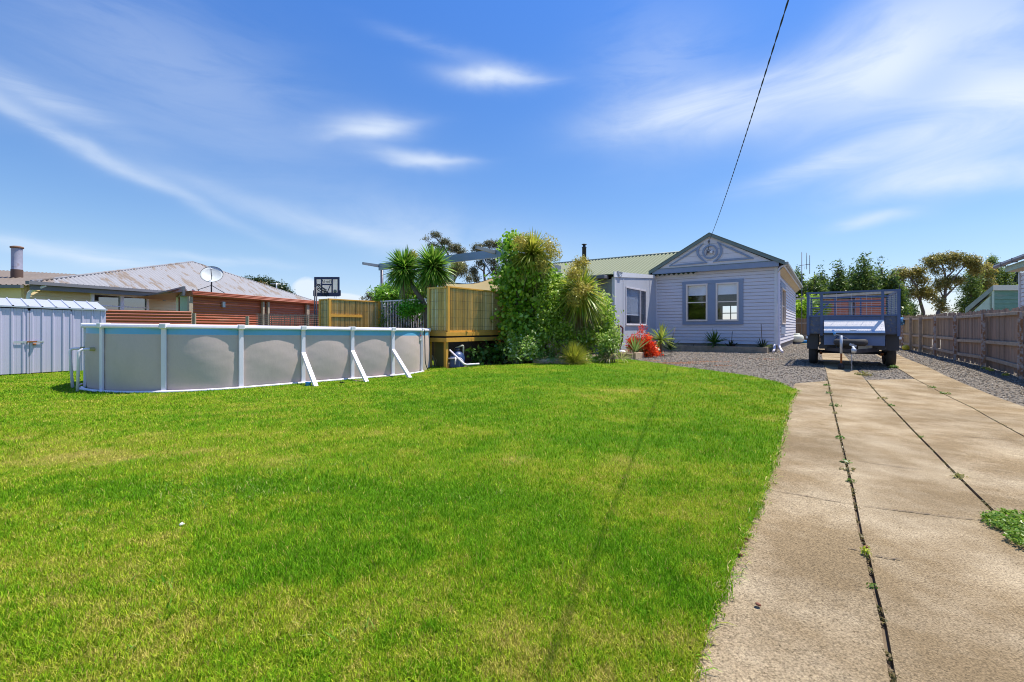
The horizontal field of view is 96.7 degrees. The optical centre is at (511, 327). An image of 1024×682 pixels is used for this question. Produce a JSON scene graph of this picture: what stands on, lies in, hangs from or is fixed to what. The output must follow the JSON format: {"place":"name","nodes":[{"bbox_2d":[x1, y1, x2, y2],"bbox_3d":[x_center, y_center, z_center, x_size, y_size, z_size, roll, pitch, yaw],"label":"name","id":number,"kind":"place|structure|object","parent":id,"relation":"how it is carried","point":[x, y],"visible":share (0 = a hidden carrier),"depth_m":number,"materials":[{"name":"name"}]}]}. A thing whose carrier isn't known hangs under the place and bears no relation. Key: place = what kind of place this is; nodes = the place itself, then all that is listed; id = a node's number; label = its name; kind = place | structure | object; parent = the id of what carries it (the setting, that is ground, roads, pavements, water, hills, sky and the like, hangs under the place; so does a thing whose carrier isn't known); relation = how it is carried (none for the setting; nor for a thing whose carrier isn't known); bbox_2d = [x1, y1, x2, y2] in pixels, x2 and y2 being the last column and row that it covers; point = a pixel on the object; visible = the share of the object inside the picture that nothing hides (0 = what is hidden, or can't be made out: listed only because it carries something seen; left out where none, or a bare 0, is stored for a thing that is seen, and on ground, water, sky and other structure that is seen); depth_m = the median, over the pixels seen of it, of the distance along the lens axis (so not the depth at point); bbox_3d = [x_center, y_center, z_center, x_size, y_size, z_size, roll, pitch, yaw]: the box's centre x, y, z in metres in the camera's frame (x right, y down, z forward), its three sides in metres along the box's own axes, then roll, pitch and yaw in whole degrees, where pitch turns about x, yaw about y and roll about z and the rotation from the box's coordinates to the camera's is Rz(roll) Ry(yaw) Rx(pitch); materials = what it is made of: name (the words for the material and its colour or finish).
{"place":"outdoors","nodes":[
{"label":"outdoors","id":0,"kind":"place"},
{"bbox_2d":[0,359,796,681],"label":"lawn","id":1,"kind":"structure","parent":0,"point":[456,431],"depth_m":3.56,"materials":[{"name":"plant"}]},
{"bbox_2d":[0,297,107,374],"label":"garden shed","id":2,"kind":"structure","parent":1,"relation":"on","point":[37,335],"depth_m":11.61,"materials":[{"name":"metal"}]},
{"bbox_2d":[0,308,28,374],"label":"door","id":3,"kind":"structure","parent":2,"relation":"in","point":[14,322],"depth_m":11.19,"materials":[{"name":"metal"}]},
{"bbox_2d":[29,309,71,372],"bbox_3d":[-11.856,0.342,11.710,0.044,1.616,0.777,0,0,35],"label":"door","id":4,"kind":"structure","parent":2,"relation":"in","point":[53,327],"depth_m":11.68,"materials":[{"name":"metal"}]},
{"bbox_2d":[106,310,191,323],"bbox_3d":[-12.844,0.275,15.952,0.054,1.750,2.675,0,0,44],"label":"red iron fence","id":5,"kind":"object","parent":1,"relation":"on","point":[143,317],"visible":0.19,"depth_m":15.99,"materials":[{"name":"red metal"}]},
{"bbox_2d":[146,286,187,310],"bbox_3d":[-16.284,-0.300,21.480,1.562,2.800,10.328,0,0,-39],"label":"carport awning","id":6,"kind":"object","parent":1,"relation":"on","point":[181,301],"visible":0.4,"depth_m":18.38,"materials":[{"name":"grey paint"}]},
{"bbox_2d":[68,323,430,392],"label":"above ground pool","id":7,"kind":"structure","parent":1,"relation":"on","point":[145,358],"depth_m":8.71,"materials":[{"name":"grey metal"}]},
{"bbox_2d":[257,313,318,326],"bbox_3d":[-8.650,0.162,17.992,2.566,1.477,0.060,0,0,-28],"label":"brush fence","id":8,"kind":"object","parent":1,"relation":"on","point":[302,317],"visible":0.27,"depth_m":17.90,"materials":[{"name":"brown wood"}]},
{"bbox_2d":[313,277,340,326],"bbox_3d":[-7.768,-0.553,19.110,1.066,3.105,0.736,0,0,-23],"label":"basketball hoop","id":9,"kind":"object","parent":1,"relation":"on","point":[326,286],"visible":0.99,"depth_m":18.97,"materials":[{"name":"black"}]},
{"bbox_2d":[328,298,380,327],"bbox_3d":[-5.639,-0.345,16.395,0.090,1.290,2.179,0,0,35],"label":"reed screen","id":10,"kind":"object","parent":1,"relation":"on","point":[351,313],"visible":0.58,"depth_m":16.32,"materials":[{"name":"yellow wood"}]},
{"bbox_2d":[319,299,327,326],"bbox_3d":[-6.470,-0.340,15.645,0.490,1.280,0.090,0,0,35],"label":"reed screen","id":11,"kind":"object","parent":10,"relation":"attached to","point":[323,312],"visible":0.57,"depth_m":15.65,"materials":[{"name":"brown wood"}]},
{"bbox_2d":[380,298,426,327],"bbox_3d":[-3.949,-0.405,16.549,2.502,1.210,0.040,0,0,35],"label":"pool fence","id":12,"kind":"object","parent":10,"relation":"attached to","point":[387,301],"visible":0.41,"depth_m":16.84,"materials":[{"name":"grey metal"}]},
{"bbox_2d":[366,284,403,322],"bbox_3d":[-4.774,-0.382,17.567,1.630,2.763,1.417,0,0,30],"label":"tree fern","id":13,"kind":"object","parent":1,"relation":"on","point":[384,294],"visible":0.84,"depth_m":17.34,"materials":[{"name":"green plant"}]},
{"bbox_2d":[377,305,394,327],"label":"garden shrub","id":14,"kind":"object","parent":1,"relation":"on","point":[382,322],"visible":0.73,"depth_m":17.20,"materials":[{"name":"green plant"}]},
{"bbox_2d":[391,296,426,327],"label":"garden shrub","id":15,"kind":"object","parent":1,"relation":"on","point":[406,308],"visible":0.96,"depth_m":15.66,"materials":[{"name":"green plant"}]},
{"bbox_2d":[408,242,455,304],"bbox_3d":[-2.703,-1.292,15.504,1.802,3.289,1.912,0,0,0],"label":"cabbage palm","id":16,"kind":"object","parent":1,"relation":"on","point":[432,266],"visible":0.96,"depth_m":15.21,"materials":[{"name":"green plant"}]},
{"bbox_2d":[595,348,618,362],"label":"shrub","id":17,"kind":"object","parent":1,"relation":"on","point":[605,356],"visible":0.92,"depth_m":12.97,"materials":[{"name":"green plant"}]},
{"bbox_2d":[593,326,624,362],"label":"garden shrub","id":18,"kind":"object","parent":1,"relation":"on","point":[611,340],"visible":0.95,"depth_m":13.12,"materials":[{"name":"green plant"}]},
{"bbox_2d":[610,348,631,362],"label":"flax plant","id":19,"kind":"object","parent":1,"relation":"on","point":[621,357],"visible":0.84,"depth_m":13.26,"materials":[{"name":"green plant"}]},
{"bbox_2d":[666,381,801,681],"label":"lawn fringe grass","id":20,"kind":"structure","parent":1,"relation":"on","point":[749,509],"depth_m":2.27,"materials":[{"name":"green plant"}]},
{"bbox_2d":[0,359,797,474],"bbox_3d":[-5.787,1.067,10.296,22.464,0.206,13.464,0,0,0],"label":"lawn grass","id":21,"kind":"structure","parent":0,"point":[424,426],"depth_m":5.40,"materials":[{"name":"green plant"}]},
{"bbox_2d":[0,0,1023,318],"label":"sky","id":22,"kind":"structure","parent":0,"point":[295,142],"materials":[{"name":"blue"}]},
{"bbox_2d":[507,352,617,362],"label":"garden soil","id":23,"kind":"structure","parent":0,"point":[560,356],"depth_m":16.24,"materials":[{"name":"brown soil"}]},
{"bbox_2d":[484,230,566,362],"bbox_3d":[0.529,-0.913,14.317,2.893,4.512,2.014,0,0,0],"label":"climbing vine","id":24,"kind":"object","parent":23,"relation":"on","point":[517,319],"visible":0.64,"depth_m":14.22,"materials":[{"name":"green plant"}]},
{"bbox_2d":[506,228,562,299],"bbox_3d":[0.656,-1.018,14.144,1.897,4.202,1.883,0,0,0],"label":"cabbage palm","id":25,"kind":"object","parent":23,"relation":"on","point":[531,249],"visible":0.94,"depth_m":13.80,"materials":[{"name":"green plant"}]},
{"bbox_2d":[530,267,623,357],"bbox_3d":[1.933,-0.401,14.091,2.941,2.938,1.916,0,0,-22],"label":"garden shrub","id":26,"kind":"object","parent":23,"relation":"on","point":[548,314],"visible":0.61,"depth_m":13.91,"materials":[{"name":"green plant"}]},
{"bbox_2d":[553,254,611,350],"bbox_3d":[2.069,-0.626,13.641,1.916,3.180,2.047,0,0,0],"label":"cabbage palm","id":27,"kind":"object","parent":23,"relation":"on","point":[581,303],"visible":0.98,"depth_m":13.36,"materials":[{"name":"green plant"}]},
{"bbox_2d":[448,339,940,681],"bbox_3d":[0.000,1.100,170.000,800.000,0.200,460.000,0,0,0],"label":"ground","id":28,"kind":"structure","parent":0,"point":[885,642],"depth_m":2.11,"materials":[{"name":"soil"}]},
{"bbox_2d":[0,246,76,298],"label":"brown roofed wing","id":29,"kind":"structure","parent":28,"relation":"on","point":[13,280],"depth_m":20.12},
{"bbox_2d":[23,261,313,310],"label":"hip roofed house","id":30,"kind":"structure","parent":28,"relation":"on","point":[120,289],"depth_m":23.58,"materials":[{"name":"metal"}]},
{"bbox_2d":[90,293,148,309],"bbox_3d":[-19.220,-0.960,22.419,0.060,1.420,3.301,0,0,0],"label":"window","id":31,"kind":"structure","parent":30,"relation":"in","point":[108,301],"depth_m":22.32,"materials":[{"name":"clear glass"}]},
{"bbox_2d":[198,266,223,292],"bbox_3d":[-18.286,-2.813,27.339,1.670,1.815,1.193,0,0,-14],"label":"satellite dish","id":32,"kind":"object","parent":30,"relation":"attached to","point":[211,274],"visible":0.98,"depth_m":27.53,"materials":[{"name":"white metal"}]},
{"bbox_2d":[134,291,318,326],"bbox_3d":[-11.913,-0.168,25.487,3.255,2.535,15.527,0,0,15],"label":"red iron shelter","id":33,"kind":"object","parent":28,"relation":"on","point":[211,308],"visible":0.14,"depth_m":19.90,"materials":[{"name":"metal"}]},
{"bbox_2d":[241,273,296,294],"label":"round tree","id":34,"kind":"object","parent":28,"relation":"on","point":[270,282],"visible":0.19,"depth_m":61.67,"materials":[{"name":"green plant"}]},
{"bbox_2d":[360,290,374,300],"bbox_3d":[-12.422,-1.034,40.009,2.202,4.486,1.143,0,0,0],"label":"gum tree","id":35,"kind":"object","parent":28,"relation":"on","point":[367,296],"visible":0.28,"depth_m":39.83,"materials":[{"name":"green plant"}]},
{"bbox_2d":[379,281,412,327],"bbox_3d":[-4.424,-0.515,17.878,1.776,3.031,1.559,0,0,0],"label":"tree fern","id":36,"kind":"object","parent":28,"relation":"on","point":[383,284],"visible":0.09,"depth_m":17.75,"materials":[{"name":"green plant"}]},
{"bbox_2d":[380,245,426,327],"bbox_3d":[-3.776,-1.267,15.898,1.788,3.258,1.787,0,0,0],"label":"cabbage palm","id":37,"kind":"object","parent":28,"relation":"on","point":[400,274],"visible":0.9,"depth_m":15.67,"materials":[{"name":"green plant"}]},
{"bbox_2d":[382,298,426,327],"bbox_3d":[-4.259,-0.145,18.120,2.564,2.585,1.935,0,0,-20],"label":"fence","id":38,"kind":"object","parent":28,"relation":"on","point":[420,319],"visible":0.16,"depth_m":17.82,"materials":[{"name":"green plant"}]},
{"bbox_2d":[391,282,427,326],"bbox_3d":[-3.610,-0.414,16.962,1.676,2.827,1.698,0,0,-31],"label":"tree fern","id":39,"kind":"object","parent":28,"relation":"on","point":[409,294],"visible":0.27,"depth_m":16.71,"materials":[{"name":"green plant"}]},
{"bbox_2d":[420,231,474,282],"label":"gum tree","id":40,"kind":"object","parent":28,"relation":"on","point":[455,248],"visible":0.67,"depth_m":43.88,"materials":[{"name":"green plant"}]},
{"bbox_2d":[444,262,464,281],"bbox_3d":[-3.818,-1.727,29.941,1.670,5.866,1.296,0,0,0],"label":"gum tree","id":41,"kind":"object","parent":28,"relation":"on","point":[458,266],"visible":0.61,"depth_m":29.83,"materials":[{"name":"green plant"}]},
{"bbox_2d":[362,246,560,341],"bbox_3d":[-1.451,-0.718,18.004,7.412,3.835,5.550,0,0,35],"label":"pergola","id":42,"kind":"object","parent":28,"relation":"on","point":[485,253],"visible":0.16,"depth_m":15.99,"materials":[{"name":"grey wood"}]},
{"bbox_2d":[445,275,500,290],"bbox_3d":[-0.439,-1.580,17.444,4.168,1.052,4.112,0,0,0],"label":"shade sail","id":43,"kind":"object","parent":42,"relation":"hanging from","point":[483,285],"visible":0.25,"depth_m":16.06,"materials":[{"name":"beige fabric"}]},
{"bbox_2d":[448,345,478,367],"bbox_3d":[-1.482,0.828,13.028,0.641,0.644,0.997,0,0,-44],"label":"pool filter","id":44,"kind":"object","parent":28,"relation":"on","point":[457,358],"visible":0.98,"depth_m":12.99,"materials":[{"name":"blue plastic"}]},
{"bbox_2d":[429,332,503,367],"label":"timber deck","id":45,"kind":"structure","parent":28,"relation":"on","point":[441,344],"depth_m":13.34,"materials":[{"name":"brown wood"}]},
{"bbox_2d":[427,287,445,331],"bbox_3d":[-2.144,-0.508,13.011,0.700,1.284,0.090,0,0,35],"label":"reed screen","id":46,"kind":"object","parent":45,"relation":"on","point":[436,309],"visible":0.86,"depth_m":13.01,"materials":[{"name":"brown wood"}]},
{"bbox_2d":[445,286,504,331],"bbox_3d":[-1.056,-0.518,13.931,0.090,1.304,2.752,0,0,35],"label":"reed screen","id":47,"kind":"object","parent":45,"relation":"on","point":[470,310],"visible":0.84,"depth_m":13.65,"materials":[{"name":"yellow wood"}]},
{"bbox_2d":[468,238,502,282],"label":"gum tree","id":48,"kind":"object","parent":28,"relation":"on","point":[473,271],"visible":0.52,"depth_m":45.85,"materials":[{"name":"green plant"}]},
{"bbox_2d":[465,338,509,365],"bbox_3d":[-0.672,0.924,13.668,1.591,1.247,1.278,0,0,0],"label":"garden shrub","id":49,"kind":"object","parent":28,"relation":"on","point":[482,356],"visible":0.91,"depth_m":13.53,"materials":[{"name":"green plant"}]},
{"bbox_2d":[501,330,544,363],"bbox_3d":[0.340,0.593,13.525,1.327,1.140,1.007,0,0,0],"label":"garden shrub","id":50,"kind":"object","parent":28,"relation":"on","point":[528,347],"visible":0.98,"depth_m":13.33,"materials":[{"name":"green plant"}]},
{"bbox_2d":[533,358,560,363],"bbox_3d":[1.028,0.989,13.224,0.858,0.187,0.170,0,0,28],"label":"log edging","id":51,"kind":"object","parent":28,"relation":"on","point":[543,361],"visible":0.5,"depth_m":13.18,"materials":[{"name":"wood"}]},
{"bbox_2d":[532,348,600,363],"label":"garden shrub","id":52,"kind":"object","parent":28,"relation":"on","point":[538,356],"visible":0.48,"depth_m":13.15,"materials":[{"name":"green plant"}]},
{"bbox_2d":[555,339,593,364],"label":"grass clump","id":53,"kind":"object","parent":28,"relation":"on","point":[574,355],"visible":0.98,"depth_m":12.62,"materials":[{"name":"green plant"}]},
{"bbox_2d":[551,244,696,323],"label":"wing","id":54,"kind":"structure","parent":28,"relation":"on","point":[642,264],"depth_m":24.52,"materials":[{"name":"beige metal"}]},
{"bbox_2d":[620,348,662,358],"bbox_3d":[5.348,0.970,17.418,0.943,0.270,5.922,0,0,28],"label":"sleeper edging","id":55,"kind":"object","parent":28,"relation":"on","point":[637,355],"visible":0.34,"depth_m":15.02,"materials":[{"name":"beige wood"}]},
{"bbox_2d":[656,345,769,352],"bbox_3d":[8.403,0.915,19.328,4.350,0.290,0.950,0,0,35],"label":"sleeper edging","id":56,"kind":"object","parent":28,"relation":"on","point":[727,349],"visible":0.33,"depth_m":18.61,"materials":[{"name":"wood"}]},
{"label":"garden soil","id":57,"kind":"structure","parent":56,"relation":"in","visible":0},
{"bbox_2d":[701,330,726,347],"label":"yucca plant","id":58,"kind":"object","parent":57,"relation":"on","point":[713,340],"visible":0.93,"depth_m":18.96,"materials":[{"name":"green plant"}]},
{"bbox_2d":[755,324,773,349],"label":"flax plant","id":59,"kind":"object","parent":57,"relation":"on","point":[763,344],"visible":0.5,"depth_m":18.15,"materials":[{"name":"green plant"}]},
{"bbox_2d":[649,232,802,352],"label":"weatherboard house","id":60,"kind":"structure","parent":28,"relation":"on","point":[757,288],"depth_m":19.78,"materials":[{"name":"paint"}]},
{"bbox_2d":[686,283,707,320],"bbox_3d":[8.228,-1.103,20.256,0.907,1.653,0.145,0,0,35],"label":"window","id":61,"kind":"structure","parent":60,"relation":"in","point":[691,289],"depth_m":20.27,"materials":[{"name":"beige paint"}]},
{"bbox_2d":[716,282,738,320],"bbox_3d":[9.244,-1.103,19.550,0.895,1.653,0.145,0,0,35],"label":"window","id":62,"kind":"structure","parent":60,"relation":"in","point":[725,288],"depth_m":19.56,"materials":[{"name":"beige paint"}]},
{"bbox_2d":[708,0,788,250],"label":"service cable","id":63,"kind":"object","parent":60,"relation":"attached to","point":[757,97],"visible":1,"depth_m":6.12,"materials":[{"name":"black plastic"}]},
{"bbox_2d":[782,287,785,323],"bbox_3d":[12.227,-0.950,20.560,0.130,1.600,2.151,0,0,35],"label":"window","id":64,"kind":"structure","parent":60,"relation":"in","point":[783,290],"depth_m":21.07,"materials":[{"name":"beige paint"}]},
{"bbox_2d":[694,381,889,681],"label":"driveway slab","id":65,"kind":"structure","parent":28,"relation":"on","point":[814,617],"depth_m":2.08,"materials":[{"name":"concrete"}]},
{"bbox_2d":[794,264,807,297],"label":"cypress tree","id":66,"kind":"object","parent":28,"relation":"on","point":[799,278],"visible":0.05,"depth_m":45.65,"materials":[{"name":"green plant"}]},
{"bbox_2d":[800,272,829,301],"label":"cypress tree","id":67,"kind":"object","parent":28,"relation":"on","point":[815,285],"visible":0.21,"depth_m":43.66,"materials":[{"name":"green plant"}]},
{"bbox_2d":[617,339,1023,408],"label":"gravel drive","id":68,"kind":"structure","parent":28,"relation":"on","point":[786,377],"depth_m":11.02,"materials":[{"name":"grey gravel"}]},
{"bbox_2d":[548,271,655,353],"bbox_3d":[2.601,-0.715,20.823,6.365,3.450,5.508,0,0,35],"label":"lean to extension","id":69,"kind":"object","parent":68,"relation":"on","point":[617,284],"visible":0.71,"depth_m":18.64,"materials":[{"name":"paint"}]},
{"bbox_2d":[626,286,646,325],"bbox_3d":[5.208,-0.855,19.134,0.145,1.550,2.541,0,0,35],"label":"window","id":70,"kind":"structure","parent":69,"relation":"in","point":[635,313],"depth_m":19.23,"materials":[{"name":"metal"}]},
{"bbox_2d":[662,329,681,350],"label":"flax plant","id":71,"kind":"object","parent":68,"relation":"on","point":[669,347],"visible":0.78,"depth_m":18.60,"materials":[{"name":"green plant"}]},
{"bbox_2d":[645,358,773,365],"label":"fallen leaves","id":72,"kind":"object","parent":68,"relation":"on","point":[689,362],"visible":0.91,"depth_m":13.30,"materials":[{"name":"brown plant"}]},
{"bbox_2d":[793,333,803,343],"bbox_3d":[17.199,0.665,27.500,0.760,0.630,0.752,0,0,0],"label":"gas bottle","id":73,"kind":"object","parent":68,"relation":"on","point":[798,338],"visible":0.74,"depth_m":27.22,"materials":[{"name":"metal"}]},
{"bbox_2d":[799,252,809,334],"bbox_3d":[19.371,-1.988,29.944,0.806,5.977,0.326,0,0,-13],"label":"tv antenna","id":74,"kind":"object","parent":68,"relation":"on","point":[806,264],"visible":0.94,"depth_m":30.00,"materials":[{"name":"grey paint"}]},
{"bbox_2d":[795,294,833,318],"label":"lime bush","id":75,"kind":"object","parent":68,"relation":"on","point":[815,303],"visible":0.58,"depth_m":34.64,"materials":[{"name":"green plant"}]},
{"bbox_2d":[814,260,829,286],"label":"cypress tree","id":76,"kind":"object","parent":28,"relation":"on","point":[820,274],"visible":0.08,"depth_m":49.77,"materials":[{"name":"green plant"}]},
{"bbox_2d":[825,258,849,298],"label":"cypress tree","id":77,"kind":"object","parent":28,"relation":"on","point":[837,282],"visible":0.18,"depth_m":45.75,"materials":[{"name":"green plant"}]},
{"bbox_2d":[796,291,893,317],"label":"brick outbuilding","id":78,"kind":"structure","parent":28,"relation":"on","point":[839,310],"depth_m":34.67,"materials":[{"name":"red brick"}]},
{"bbox_2d":[844,263,857,286],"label":"cypress tree","id":79,"kind":"object","parent":28,"relation":"on","point":[849,273],"visible":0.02,"depth_m":49.94,"materials":[{"name":"green plant"}]},
{"bbox_2d":[795,315,909,344],"bbox_3d":[20.636,0.182,28.709,0.070,1.735,8.685,0,0,-9],"label":"back fence","id":80,"kind":"object","parent":28,"relation":"on","point":[804,326],"visible":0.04,"depth_m":31.44,"materials":[{"name":"brown wood"}]},
{"bbox_2d":[834,251,889,314],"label":"cypress tree","id":81,"kind":"object","parent":28,"relation":"on","point":[863,277],"visible":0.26,"depth_m":44.56,"materials":[{"name":"green plant"}]},
{"bbox_2d":[872,256,892,305],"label":"cypress tree","id":82,"kind":"object","parent":28,"relation":"on","point":[883,274],"visible":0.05,"depth_m":46.68,"materials":[{"name":"green plant"}]},
{"bbox_2d":[883,265,915,316],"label":"cypress tree","id":83,"kind":"object","parent":28,"relation":"on","point":[895,284],"visible":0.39,"depth_m":45.56,"materials":[{"name":"green plant"}]},
{"bbox_2d":[905,290,922,315],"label":"pine","id":84,"kind":"object","parent":28,"relation":"on","point":[911,306],"visible":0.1,"depth_m":47.42,"materials":[{"name":"green plant"}]},
{"bbox_2d":[888,264,941,316],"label":"gum tree","id":85,"kind":"object","parent":28,"relation":"on","point":[918,276],"visible":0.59,"depth_m":51.70,"materials":[{"name":"green plant"}]},
{"bbox_2d":[819,342,1023,681],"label":"driveway slab","id":86,"kind":"structure","parent":28,"relation":"on","point":[950,593],"depth_m":2.34,"materials":[{"name":"concrete"}]},
{"bbox_2d":[806,285,901,369],"bbox_3d":[9.361,-0.014,12.592,2.030,2.171,4.175,0,0,35],"label":"cage trailer","id":87,"kind":"object","parent":86,"relation":"on","point":[871,333],"visible":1,"depth_m":11.92,"materials":[{"name":"blue paint"}]},
{"bbox_2d":[822,362,1022,681],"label":"joint moss","id":88,"kind":"object","parent":86,"relation":"on","point":[888,654],"visible":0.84,"depth_m":2.99,"materials":[{"name":"green plant"}]},
{"bbox_2d":[867,379,1023,538],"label":"driveway slab","id":89,"kind":"structure","parent":28,"relation":"on","point":[989,466],"depth_m":4.76,"materials":[{"name":"concrete"}]},
{"bbox_2d":[979,508,1023,546],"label":"weed mat","id":90,"kind":"object","parent":89,"relation":"on","point":[997,518],"visible":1,"depth_m":2.66,"materials":[{"name":"green plant"}]},
{"bbox_2d":[876,350,1023,436],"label":"driveway slab","id":91,"kind":"structure","parent":28,"relation":"on","point":[1010,415],"depth_m":7.69,"materials":[{"name":"concrete"}]},
{"bbox_2d":[918,250,987,313],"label":"gum tree","id":92,"kind":"object","parent":28,"relation":"on","point":[972,264],"visible":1,"depth_m":49.77,"materials":[{"name":"green plant"}]},
{"bbox_2d":[901,306,1023,378],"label":"paling fence","id":93,"kind":"object","parent":28,"relation":"on","point":[992,338],"visible":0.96,"depth_m":12.64,"materials":[{"name":"paint"}]},
{"bbox_2d":[949,269,989,312],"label":"poplar tree","id":94,"kind":"object","parent":28,"relation":"on","point":[971,294],"visible":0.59,"depth_m":54.73,"materials":[{"name":"green plant"}]},
{"bbox_2d":[976,259,998,298],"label":"poplar tree","id":95,"kind":"object","parent":28,"relation":"on","point":[990,271],"visible":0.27,"depth_m":55.50,"materials":[{"name":"green plant"}]},
{"bbox_2d":[985,253,1005,284],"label":"poplar tree","id":96,"kind":"object","parent":28,"relation":"on","point":[992,259],"visible":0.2,"depth_m":56.70,"materials":[{"name":"green plant"}]},
{"bbox_2d":[996,265,1017,284],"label":"poplar tree","id":97,"kind":"object","parent":28,"relation":"on","point":[1006,278],"visible":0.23,"depth_m":56.58,"materials":[{"name":"green plant"}]},
{"bbox_2d":[993,254,1023,307],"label":"neighbour house","id":98,"kind":"structure","parent":28,"relation":"on","point":[1017,267],"depth_m":17.25,"materials":[{"name":"white paint"}]},
{"bbox_2d":[965,285,1017,312],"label":"green shed","id":99,"kind":"structure","parent":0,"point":[1001,297],"depth_m":20.97,"materials":[{"name":"green paint"}]},
{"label":"garden soil","id":100,"kind":"structure","parent":0,"visible":0},
{"bbox_2d":[625,333,648,351],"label":"flax plant","id":101,"kind":"object","parent":100,"relation":"on","point":[635,348],"visible":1,"depth_m":14.57,"materials":[{"name":"green plant"}]},
{"bbox_2d":[625,324,663,357],"bbox_3d":[4.543,0.481,15.633,1.291,1.297,0.798,0,0,0],"label":"red flower bush","id":102,"kind":"object","parent":100,"relation":"on","point":[649,349],"visible":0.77,"depth_m":15.49,"materials":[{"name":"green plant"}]},
{"bbox_2d":[648,323,676,351],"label":"yucca plant","id":103,"kind":"object","parent":100,"relation":"on","point":[660,338],"visible":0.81,"depth_m":16.42,"materials":[{"name":"green plant"}]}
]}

